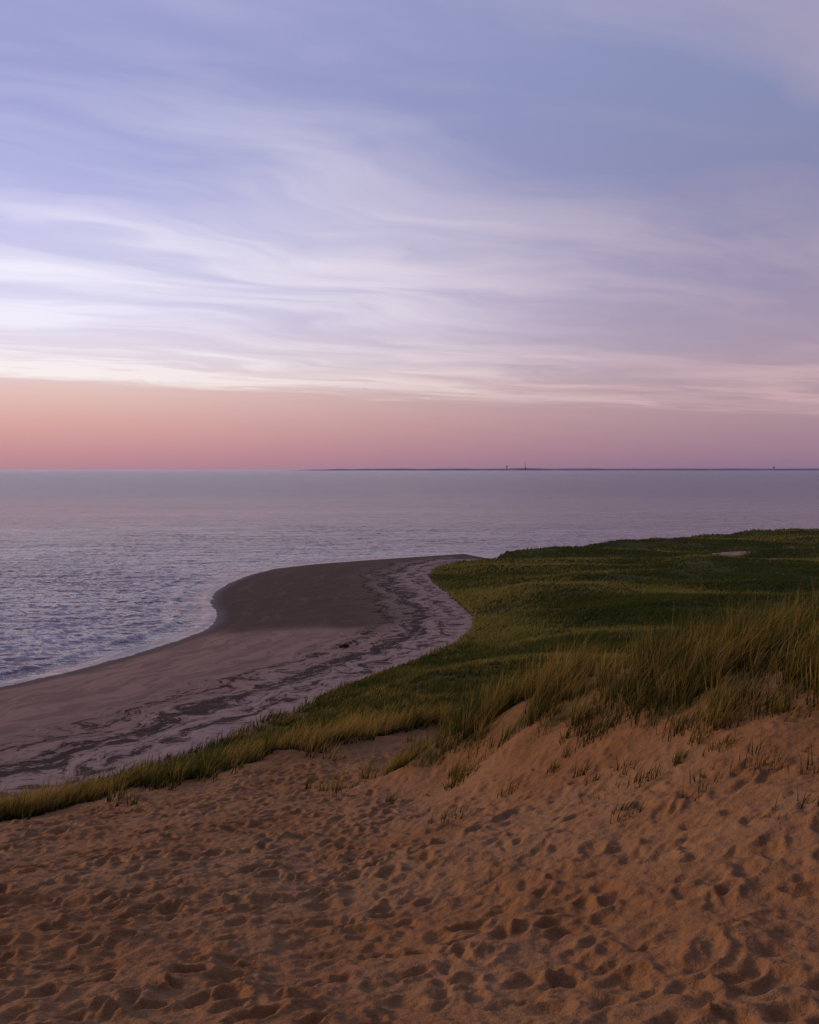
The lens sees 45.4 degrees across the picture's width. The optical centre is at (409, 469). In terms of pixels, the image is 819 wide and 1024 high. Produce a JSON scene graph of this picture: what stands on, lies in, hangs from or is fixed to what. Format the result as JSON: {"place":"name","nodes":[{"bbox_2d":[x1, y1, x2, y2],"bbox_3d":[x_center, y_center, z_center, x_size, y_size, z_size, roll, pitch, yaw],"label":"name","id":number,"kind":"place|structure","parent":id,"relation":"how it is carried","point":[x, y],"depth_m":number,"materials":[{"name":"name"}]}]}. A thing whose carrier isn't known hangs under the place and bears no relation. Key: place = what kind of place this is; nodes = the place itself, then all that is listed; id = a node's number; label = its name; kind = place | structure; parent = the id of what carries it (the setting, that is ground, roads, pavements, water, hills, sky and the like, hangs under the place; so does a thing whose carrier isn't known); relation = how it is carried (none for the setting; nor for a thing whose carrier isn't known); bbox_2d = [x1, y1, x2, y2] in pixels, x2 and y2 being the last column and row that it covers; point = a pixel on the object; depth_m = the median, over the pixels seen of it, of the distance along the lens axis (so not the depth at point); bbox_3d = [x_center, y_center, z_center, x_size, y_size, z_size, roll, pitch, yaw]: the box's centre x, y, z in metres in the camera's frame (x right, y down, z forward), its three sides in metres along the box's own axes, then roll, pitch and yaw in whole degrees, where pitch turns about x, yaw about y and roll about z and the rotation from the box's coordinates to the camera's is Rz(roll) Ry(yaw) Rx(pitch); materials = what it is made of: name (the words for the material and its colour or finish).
{"place":"outdoors","nodes":[
{"label":"outdoors","id":0,"kind":"place"},
{"bbox_2d":[0,529,818,1023],"bbox_3d":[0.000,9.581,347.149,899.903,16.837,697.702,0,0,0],"label":"ground","id":1,"kind":"structure","parent":0,"point":[270,889],"depth_m":13.32,"materials":[{"name":"brown sand"}]},
{"bbox_2d":[0,623,716,821],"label":"dune slope grass","id":2,"kind":"structure","parent":1,"relation":"on","point":[329,724],"depth_m":33.52,"materials":[{"name":"green plant"}]},
{"bbox_2d":[314,527,818,699],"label":"marsh grass","id":3,"kind":"structure","parent":1,"relation":"on","point":[514,620],"depth_m":100.24,"materials":[{"name":"green plant"}]},
{"bbox_2d":[349,572,818,823],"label":"dune grass","id":4,"kind":"structure","parent":1,"relation":"on","point":[795,632],"depth_m":17.62,"materials":[{"name":"green plant"}]},
{"bbox_2d":[0,470,818,686],"bbox_3d":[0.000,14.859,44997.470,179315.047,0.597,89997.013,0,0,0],"label":"sea","id":5,"kind":"structure","parent":0,"point":[98,567],"depth_m":266.36,"materials":[{"name":"liquid"}]},
{"bbox_2d":[0,0,818,469],"label":"sky","id":6,"kind":"structure","parent":0,"point":[235,234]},
{"bbox_2d":[289,468,818,470],"bbox_3d":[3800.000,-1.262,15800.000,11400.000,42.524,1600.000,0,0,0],"label":"distant coast","id":7,"kind":"structure","parent":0,"point":[669,469],"depth_m":15034.29}
]}

